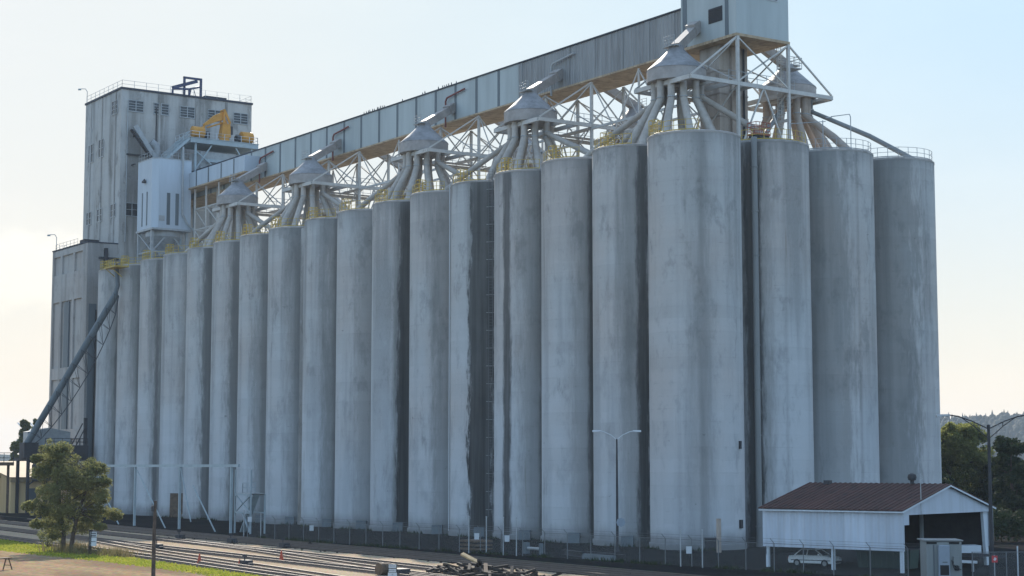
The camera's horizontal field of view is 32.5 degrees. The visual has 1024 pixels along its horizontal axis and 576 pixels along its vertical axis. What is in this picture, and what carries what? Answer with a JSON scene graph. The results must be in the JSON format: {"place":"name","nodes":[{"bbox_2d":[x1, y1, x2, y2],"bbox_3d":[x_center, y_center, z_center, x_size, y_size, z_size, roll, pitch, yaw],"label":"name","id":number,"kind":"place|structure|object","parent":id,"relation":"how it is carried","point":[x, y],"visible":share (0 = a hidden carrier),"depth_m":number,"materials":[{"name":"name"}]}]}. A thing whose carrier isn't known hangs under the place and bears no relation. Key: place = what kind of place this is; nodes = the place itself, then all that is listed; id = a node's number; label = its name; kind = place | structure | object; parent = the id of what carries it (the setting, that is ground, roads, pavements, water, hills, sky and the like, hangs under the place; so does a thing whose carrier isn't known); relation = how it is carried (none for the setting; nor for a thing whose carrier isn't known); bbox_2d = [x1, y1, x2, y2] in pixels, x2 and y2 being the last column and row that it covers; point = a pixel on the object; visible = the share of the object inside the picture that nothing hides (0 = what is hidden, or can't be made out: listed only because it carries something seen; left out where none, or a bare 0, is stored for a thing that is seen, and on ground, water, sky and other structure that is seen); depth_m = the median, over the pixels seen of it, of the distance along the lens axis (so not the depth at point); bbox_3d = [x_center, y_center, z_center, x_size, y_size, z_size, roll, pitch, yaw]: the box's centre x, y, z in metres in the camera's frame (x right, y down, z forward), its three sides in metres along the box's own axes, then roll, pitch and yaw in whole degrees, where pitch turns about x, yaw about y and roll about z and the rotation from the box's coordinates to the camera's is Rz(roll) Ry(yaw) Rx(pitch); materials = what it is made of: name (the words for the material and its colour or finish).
{"place":"outdoors","nodes":[
{"label":"outdoors","id":0,"kind":"place"},
{"bbox_2d":[0,550,212,575],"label":"gravel road","id":1,"kind":"structure","parent":0,"point":[24,564],"depth_m":136.81,"materials":[{"name":"beige gravel"}]},
{"bbox_2d":[151,501,156,575],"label":"utility pole","id":2,"kind":"object","parent":1,"relation":"on","point":[153,563],"visible":1,"depth_m":125.44,"materials":[{"name":"brown wood"}]},
{"bbox_2d":[0,539,259,575],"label":"grass verge","id":3,"kind":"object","parent":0,"point":[90,556],"depth_m":154.12,"materials":[{"name":"green plant"}]},
{"bbox_2d":[36,529,60,545],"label":"roadside bush","id":4,"kind":"object","parent":3,"relation":"on","point":[44,536],"visible":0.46,"depth_m":171.63,"materials":[{"name":"green plant"}]},
{"bbox_2d":[20,439,123,547],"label":"roadside tree","id":5,"kind":"object","parent":3,"relation":"on","point":[55,467],"visible":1,"depth_m":163.93,"materials":[{"name":"green plant"}]},
{"bbox_2d":[88,530,96,553],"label":"notice board","id":6,"kind":"object","parent":3,"relation":"on","point":[92,538],"visible":0.98,"depth_m":157.83,"materials":[{"name":"metal"}]},
{"bbox_2d":[35,539,151,557],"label":"dry weeds","id":7,"kind":"object","parent":3,"relation":"on","point":[75,546],"visible":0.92,"depth_m":159.00,"materials":[{"name":"plant"}]},
{"bbox_2d":[234,469,265,533],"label":"stair tower","id":8,"kind":"structure","parent":0,"point":[252,500],"depth_m":204.35,"materials":[{"name":"grey metal"}]},
{"bbox_2d":[0,520,584,575],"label":"pale trackbed","id":9,"kind":"structure","parent":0,"point":[341,572],"depth_m":159.33,"materials":[{"name":"grey gravel"}]},
{"bbox_2d":[0,535,301,575],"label":"railway track","id":10,"kind":"structure","parent":9,"relation":"on","point":[178,561],"depth_m":142.95,"materials":[{"name":"metal"}]},
{"bbox_2d":[41,533,340,575],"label":"railway track","id":11,"kind":"structure","parent":9,"relation":"on","point":[256,567],"depth_m":146.10,"materials":[{"name":"metal"}]},
{"bbox_2d":[0,526,440,575],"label":"railway track","id":12,"kind":"structure","parent":9,"relation":"on","point":[332,566],"depth_m":152.59,"materials":[{"name":"metal"}]},
{"bbox_2d":[0,520,474,575],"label":"railway track","id":13,"kind":"structure","parent":9,"relation":"on","point":[369,561],"depth_m":157.21,"materials":[{"name":"metal"}]},
{"bbox_2d":[135,536,450,575],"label":"railway track","id":14,"kind":"structure","parent":9,"relation":"on","point":[255,551],"depth_m":155.62,"materials":[{"name":"metal"}]},
{"bbox_2d":[375,562,409,574],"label":"scrap drum","id":15,"kind":"object","parent":9,"relation":"on","point":[381,568],"visible":0.76,"depth_m":128.55,"materials":[{"name":"metal"}]},
{"bbox_2d":[0,516,593,575],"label":"dark trackbed","id":16,"kind":"structure","parent":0,"point":[12,519],"depth_m":249.31,"materials":[{"name":"grey gravel"}]},
{"bbox_2d":[69,524,649,575],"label":"railway track","id":17,"kind":"structure","parent":16,"relation":"on","point":[456,560],"depth_m":154.73,"materials":[{"name":"metal"}]},
{"bbox_2d":[25,518,699,575],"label":"railway track","id":18,"kind":"structure","parent":16,"relation":"on","point":[639,572],"depth_m":155.76,"materials":[{"name":"metal"}]},
{"bbox_2d":[0,512,705,575],"bbox_3d":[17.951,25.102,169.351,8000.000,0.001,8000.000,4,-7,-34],"label":"ground","id":19,"kind":"structure","parent":0,"point":[443,553],"depth_m":152.76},
{"bbox_2d":[0,453,13,513],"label":"pipe walkway","id":20,"kind":"structure","parent":19,"relation":"on","point":[8,464],"depth_m":283.88,"materials":[{"name":"metal"}]},
{"bbox_2d":[8,441,18,460],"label":"poplar tree","id":21,"kind":"object","parent":19,"relation":"on","point":[14,447],"visible":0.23,"depth_m":382.82,"materials":[{"name":"green plant"}]},
{"bbox_2d":[17,419,31,462],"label":"poplar tree","id":22,"kind":"object","parent":19,"relation":"on","point":[25,425],"visible":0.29,"depth_m":389.23,"materials":[{"name":"green plant"}]},
{"bbox_2d":[0,461,61,512],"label":"cream lean to","id":23,"kind":"object","parent":19,"relation":"on","point":[22,481],"visible":0.33,"depth_m":287.87,"materials":[{"name":"beige metal"}]},
{"bbox_2d":[48,238,118,510],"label":"tower annex","id":24,"kind":"object","parent":19,"relation":"on","point":[74,303],"visible":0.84,"depth_m":301.08,"materials":[{"name":"concrete"}]},
{"bbox_2d":[83,80,252,264],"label":"work tower","id":25,"kind":"structure","parent":19,"relation":"on","point":[115,116],"depth_m":308.01,"materials":[{"name":"concrete"}]},
{"bbox_2d":[124,202,136,216],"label":"window","id":26,"kind":"structure","parent":25,"relation":"in","point":[131,208],"depth_m":303.10,"materials":[{"name":"grey glass"}]},
{"bbox_2d":[128,99,143,112],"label":"window","id":27,"kind":"structure","parent":25,"relation":"in","point":[133,105],"depth_m":305.11,"materials":[{"name":"grey glass"}]},
{"bbox_2d":[126,124,160,165],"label":"inclined chute","id":28,"kind":"object","parent":25,"relation":"attached to","point":[153,145],"visible":0.72,"depth_m":302.95,"materials":[{"name":"metal"}]},
{"bbox_2d":[153,102,168,115],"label":"window","id":29,"kind":"structure","parent":25,"relation":"in","point":[164,107],"depth_m":307.88,"materials":[{"name":"grey glass"}]},
{"bbox_2d":[171,76,201,96],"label":"roof hoist frame","id":30,"kind":"object","parent":25,"relation":"on","point":[184,84],"visible":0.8,"depth_m":314.89,"materials":[{"name":"blue metal"}]},
{"bbox_2d":[180,106,194,118],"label":"window","id":31,"kind":"structure","parent":25,"relation":"in","point":[185,111],"depth_m":310.44,"materials":[{"name":"grey glass"}]},
{"bbox_2d":[233,112,247,124],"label":"window","id":32,"kind":"structure","parent":25,"relation":"in","point":[238,118],"depth_m":316.14,"materials":[{"name":"grey glass"}]},
{"bbox_2d":[191,8,699,206],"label":"conveyor gallery","id":33,"kind":"object","parent":25,"relation":"attached to","point":[613,59],"visible":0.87,"depth_m":227.05,"materials":[{"name":"paint"}]},
{"bbox_2d":[0,513,1023,575],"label":"yard","id":34,"kind":"structure","parent":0,"point":[222,527],"depth_m":162.94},
{"bbox_2d":[14,418,89,513],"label":"loading platform","id":35,"kind":"structure","parent":34,"relation":"on","point":[27,451],"depth_m":285.70,"materials":[{"name":"metal"}]},
{"bbox_2d":[23,428,69,444],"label":"storage bin","id":36,"kind":"object","parent":35,"relation":"on","point":[53,433],"visible":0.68,"depth_m":289.49,"materials":[{"name":"metal"}]},
{"bbox_2d":[24,264,119,442],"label":"conveyor tube","id":37,"kind":"object","parent":35,"relation":"on","point":[97,325],"visible":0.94,"depth_m":283.75,"materials":[{"name":"metal"}]},
{"bbox_2d":[103,258,128,276],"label":"bracket platform","id":38,"kind":"structure","parent":37,"relation":"attached to","point":[113,267],"depth_m":282.31,"materials":[{"name":"yellow paint"}]},
{"bbox_2d":[92,261,123,509],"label":"grain silo","id":39,"kind":"object","parent":34,"relation":"on","point":[105,406],"visible":0.31,"depth_m":289.43,"materials":[{"name":"concrete"}]},
{"bbox_2d":[114,255,140,513],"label":"grain silo","id":40,"kind":"object","parent":34,"relation":"on","point":[127,374],"visible":0.45,"depth_m":281.85,"materials":[{"name":"concrete"}]},
{"bbox_2d":[136,250,166,515],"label":"grain silo","id":41,"kind":"object","parent":34,"relation":"on","point":[149,363],"visible":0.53,"depth_m":274.32,"materials":[{"name":"concrete"}]},
{"bbox_2d":[95,464,239,532],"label":"pipe rack","id":42,"kind":"object","parent":34,"relation":"on","point":[180,466],"visible":0.79,"depth_m":217.44,"materials":[{"name":"grey metal"}]},
{"bbox_2d":[157,244,188,516],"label":"grain silo","id":43,"kind":"object","parent":34,"relation":"on","point":[172,398],"visible":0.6,"depth_m":266.81,"materials":[{"name":"concrete"}]},
{"bbox_2d":[182,238,220,518],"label":"grain silo","id":44,"kind":"object","parent":34,"relation":"on","point":[198,358],"visible":0.52,"depth_m":259.25,"materials":[{"name":"concrete"}]},
{"bbox_2d":[207,231,239,520],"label":"grain silo","id":45,"kind":"object","parent":34,"relation":"on","point":[224,358],"visible":0.53,"depth_m":251.76,"materials":[{"name":"concrete"}]},
{"bbox_2d":[236,224,268,522],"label":"grain silo","id":46,"kind":"object","parent":34,"relation":"on","point":[252,360],"visible":0.56,"depth_m":244.26,"materials":[{"name":"concrete"}]},
{"bbox_2d":[265,216,305,524],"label":"grain silo","id":47,"kind":"object","parent":34,"relation":"on","point":[283,454],"visible":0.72,"depth_m":236.40,"materials":[{"name":"concrete"}]},
{"bbox_2d":[300,207,336,526],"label":"grain silo","id":48,"kind":"object","parent":34,"relation":"on","point":[319,381],"visible":0.6,"depth_m":227.83,"materials":[{"name":"concrete"}]},
{"bbox_2d":[333,198,372,528],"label":"grain silo","id":49,"kind":"object","parent":34,"relation":"on","point":[353,372],"visible":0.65,"depth_m":220.30,"materials":[{"name":"concrete"}]},
{"bbox_2d":[369,189,409,531],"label":"grain silo","id":50,"kind":"object","parent":34,"relation":"on","point":[389,478],"visible":0.56,"depth_m":212.77,"materials":[{"name":"concrete"}]},
{"bbox_2d":[407,179,450,533],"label":"grain silo","id":51,"kind":"object","parent":34,"relation":"on","point":[429,366],"visible":0.66,"depth_m":205.26,"materials":[{"name":"concrete"}]},
{"bbox_2d":[448,169,493,536],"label":"grain silo","id":52,"kind":"object","parent":34,"relation":"on","point":[472,232],"visible":0.52,"depth_m":197.78,"materials":[{"name":"concrete"}]},
{"bbox_2d":[448,185,449,530],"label":"conduit","id":53,"kind":"object","parent":52,"relation":"attached to","point":[449,360],"visible":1,"depth_m":200.64,"materials":[{"name":"grey metal"}]},
{"bbox_2d":[486,171,493,516],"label":"wall ladder","id":54,"kind":"object","parent":52,"relation":"attached to","point":[492,419],"depth_m":196.28,"materials":[{"name":"metal"}]},
{"bbox_2d":[460,539,492,551],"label":"pallet stack","id":55,"kind":"object","parent":34,"relation":"on","point":[475,544],"visible":0.75,"depth_m":163.45,"materials":[{"name":"brown wood"}]},
{"bbox_2d":[493,157,541,539],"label":"grain silo","id":56,"kind":"object","parent":34,"relation":"on","point":[517,368],"visible":0.64,"depth_m":190.19,"materials":[{"name":"concrete"}]},
{"bbox_2d":[158,515,879,575],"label":"yard weeds","id":57,"kind":"object","parent":34,"relation":"on","point":[621,560],"visible":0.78,"depth_m":163.82,"materials":[{"name":"green plant"}]},
{"bbox_2d":[523,542,542,554],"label":"pipe valve","id":58,"kind":"object","parent":34,"relation":"on","point":[526,548],"visible":0.87,"depth_m":159.04,"materials":[{"name":"metal"}]},
{"bbox_2d":[540,145,593,542],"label":"grain silo","id":59,"kind":"object","parent":34,"relation":"on","point":[567,347],"visible":0.7,"depth_m":182.67,"materials":[{"name":"concrete"}]},
{"bbox_2d":[245,514,908,575],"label":"chain link fence","id":60,"kind":"object","parent":34,"relation":"on","point":[665,541],"visible":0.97,"depth_m":146.03,"materials":[{"name":"metal"}]},
{"bbox_2d":[166,530,1007,575],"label":"loose stones","id":61,"kind":"object","parent":34,"relation":"on","point":[451,562],"visible":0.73,"depth_m":162.52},
{"bbox_2d":[592,430,640,552],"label":"street lamp","id":62,"kind":"object","parent":34,"relation":"on","point":[620,522],"visible":0.97,"depth_m":161.67,"materials":[{"name":"metal"}]},
{"bbox_2d":[592,131,649,546],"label":"grain silo","id":63,"kind":"object","parent":34,"relation":"on","point":[620,292],"visible":0.71,"depth_m":175.18,"materials":[{"name":"concrete"}]},
{"bbox_2d":[647,118,746,550],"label":"grain silo","id":64,"kind":"object","parent":34,"relation":"on","point":[696,417],"visible":0.98,"depth_m":167.70,"materials":[{"name":"concrete"}]},
{"bbox_2d":[716,519,720,552],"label":"marker post","id":65,"kind":"object","parent":34,"relation":"on","point":[718,527],"visible":0.93,"depth_m":160.98,"materials":[{"name":"grey metal"}]},
{"bbox_2d":[741,128,813,547],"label":"grain silo","id":66,"kind":"object","parent":34,"relation":"on","point":[787,429],"visible":0.61,"depth_m":172.65,"materials":[{"name":"concrete"}]},
{"bbox_2d":[751,136,762,546],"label":"downpipe","id":67,"kind":"object","parent":66,"relation":"attached to","point":[756,345],"visible":1,"depth_m":171.45,"materials":[{"name":"grey metal"}]},
{"bbox_2d":[747,121,770,138],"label":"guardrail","id":68,"kind":"object","parent":66,"relation":"on","point":[761,135],"visible":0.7,"depth_m":175.72,"materials":[{"name":"metal"}]},
{"bbox_2d":[787,548,842,567],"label":"parked car","id":69,"kind":"object","parent":34,"relation":"on","point":[816,559],"visible":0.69,"depth_m":139.11,"materials":[{"name":"white metal"}]},
{"bbox_2d":[801,138,879,482],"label":"grain silo","id":70,"kind":"object","parent":34,"relation":"on","point":[844,338],"visible":0.57,"depth_m":177.79,"materials":[{"name":"concrete"}]},
{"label":"roof deck","id":71,"kind":"object","parent":70,"relation":"on","visible":0},
{"bbox_2d":[136,147,193,263],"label":"bin","id":72,"kind":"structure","parent":71,"relation":"on","point":[164,208],"depth_m":294.97,"materials":[{"name":"white metal"}]},
{"bbox_2d":[161,130,258,251],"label":"crane platform","id":73,"kind":"structure","parent":71,"relation":"on","point":[201,159],"depth_m":303.81,"materials":[{"name":"grey metal"}]},
{"bbox_2d":[190,126,209,138],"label":"winch housing","id":74,"kind":"object","parent":73,"relation":"on","point":[196,129],"visible":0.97,"depth_m":303.11,"materials":[{"name":"orange paint"}]},
{"bbox_2d":[202,109,232,140],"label":"pedestal crane","id":75,"kind":"object","parent":73,"relation":"on","point":[226,128],"visible":0.94,"depth_m":306.12,"materials":[{"name":"orange paint"}]},
{"bbox_2d":[234,132,253,142],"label":"winch housing","id":76,"kind":"object","parent":73,"relation":"on","point":[247,135],"visible":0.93,"depth_m":307.88,"materials":[{"name":"orange paint"}]},
{"bbox_2d":[188,155,259,244],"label":"belt gallery","id":77,"kind":"object","parent":71,"relation":"on","point":[211,177],"visible":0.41,"depth_m":288.54,"materials":[{"name":"grey metal"}]},
{"bbox_2d":[183,151,273,252],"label":"distributor hood","id":78,"kind":"object","parent":71,"relation":"on","point":[237,189],"visible":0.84,"depth_m":272.04,"materials":[{"name":"metal"}]},
{"bbox_2d":[212,174,340,231],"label":"trestle bent","id":79,"kind":"object","parent":71,"relation":"on","point":[258,211],"visible":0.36,"depth_m":274.47,"materials":[{"name":"metal"}]},
{"bbox_2d":[250,126,348,233],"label":"distributor hood","id":80,"kind":"object","parent":71,"relation":"on","point":[310,168],"visible":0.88,"depth_m":251.88,"materials":[{"name":"metal"}]},
{"bbox_2d":[282,151,424,215],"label":"trestle bent","id":81,"kind":"object","parent":71,"relation":"on","point":[337,186],"visible":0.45,"depth_m":255.66,"materials":[{"name":"metal"}]},
{"bbox_2d":[357,88,472,208],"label":"distributor hood","id":82,"kind":"object","parent":71,"relation":"on","point":[423,135],"visible":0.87,"depth_m":225.77,"materials":[{"name":"metal"}]},
{"bbox_2d":[360,115,550,207],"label":"trestle bent","id":83,"kind":"object","parent":71,"relation":"on","point":[448,157],"visible":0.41,"depth_m":231.31,"materials":[{"name":"metal"}]},
{"bbox_2d":[444,52,589,189],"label":"distributor hood","id":84,"kind":"object","parent":71,"relation":"on","point":[530,103],"visible":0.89,"depth_m":205.73,"materials":[{"name":"metal"}]},
{"bbox_2d":[479,82,660,168],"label":"trestle bent","id":85,"kind":"object","parent":71,"relation":"on","point":[579,139],"visible":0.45,"depth_m":209.84,"materials":[{"name":"metal"}]},
{"bbox_2d":[604,88,659,144],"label":"distributor hood","id":86,"kind":"object","parent":71,"relation":"on","point":[613,93],"visible":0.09,"depth_m":215.73,"materials":[{"name":"metal"}]},
{"bbox_2d":[583,20,771,156],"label":"distributor hood","id":87,"kind":"object","parent":71,"relation":"on","point":[676,59],"visible":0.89,"depth_m":183.71,"materials":[{"name":"metal"}]},
{"bbox_2d":[592,35,832,143],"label":"trestle bent","id":88,"kind":"object","parent":71,"relation":"on","point":[787,91],"visible":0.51,"depth_m":187.32,"materials":[{"name":"metal"}]},
{"bbox_2d":[681,0,789,56],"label":"conveyor head house","id":89,"kind":"structure","parent":88,"relation":"on","point":[758,26],"depth_m":187.21,"materials":[{"name":"paint"}]},
{"bbox_2d":[776,47,801,137],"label":"caged ladder","id":90,"kind":"object","parent":88,"relation":"attached to","point":[792,69],"visible":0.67,"depth_m":189.45,"materials":[{"name":"metal"}]},
{"bbox_2d":[700,45,748,138],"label":"elevator shaft","id":91,"kind":"object","parent":71,"relation":"on","point":[725,61],"visible":0.52,"depth_m":188.64,"materials":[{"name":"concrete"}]},
{"bbox_2d":[758,49,910,155],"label":"distributor hood","id":92,"kind":"object","parent":71,"relation":"on","point":[813,131],"visible":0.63,"depth_m":191.58,"materials":[{"name":"metal"}]},
{"bbox_2d":[758,473,995,572],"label":"open shed","id":93,"kind":"structure","parent":34,"relation":"on","point":[879,516],"depth_m":137.25,"materials":[{"name":"white metal"}]},
{"bbox_2d":[856,548,919,568],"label":"dumpster","id":94,"kind":"object","parent":34,"relation":"on","point":[913,557],"visible":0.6,"depth_m":134.78,"materials":[{"name":"metal"}]},
{"bbox_2d":[865,147,941,483],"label":"grain silo","id":95,"kind":"object","parent":34,"relation":"on","point":[907,326],"visible":0.6,"depth_m":182.86,"materials":[{"name":"concrete"}]},
{"bbox_2d":[917,538,962,575],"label":"equipment shelter","id":96,"kind":"object","parent":34,"relation":"on","point":[940,556],"visible":1,"depth_m":122.66,"materials":[{"name":"grey metal"}]},
{"bbox_2d":[941,421,994,502],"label":"broadleaf tree","id":97,"kind":"object","parent":34,"relation":"on","point":[964,459],"visible":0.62,"depth_m":215.83,"materials":[{"name":"green plant"}]},
{"bbox_2d":[936,414,1023,575],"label":"street lamp","id":98,"kind":"object","parent":34,"relation":"on","point":[991,536],"visible":1,"depth_m":128.00,"materials":[{"name":"metal"}]},
{"bbox_2d":[962,544,1005,565],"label":"flat trailer","id":99,"kind":"object","parent":34,"relation":"on","point":[967,549],"visible":0.18,"depth_m":139.16,"materials":[{"name":"white paint"}]},
{"bbox_2d":[976,461,1023,505],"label":"shade tree","id":100,"kind":"object","parent":34,"relation":"on","point":[982,492],"visible":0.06,"depth_m":214.09,"materials":[{"name":"green plant"}]},
{"bbox_2d":[991,435,1023,534],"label":"tree","id":101,"kind":"object","parent":34,"relation":"on","point":[1007,449],"visible":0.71,"depth_m":200.17,"materials":[{"name":"green plant"}]},
{"bbox_2d":[993,505,1023,541],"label":"hedge","id":102,"kind":"object","parent":34,"relation":"on","point":[1011,524],"visible":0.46,"depth_m":181.45,"materials":[{"name":"green plant"}]},
{"bbox_2d":[0,0,1023,454],"label":"sky","id":103,"kind":"structure","parent":0,"point":[945,78],"materials":[{"name":"blue"}]},
{"bbox_3d":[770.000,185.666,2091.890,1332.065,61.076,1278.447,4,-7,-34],"label":"hill","id":104,"kind":"structure","parent":0,"visible":0},
{"bbox_2d":[940,411,1023,457],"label":"hill woods","id":105,"kind":"object","parent":104,"relation":"on","point":[1013,428],"visible":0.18,"depth_m":1985.56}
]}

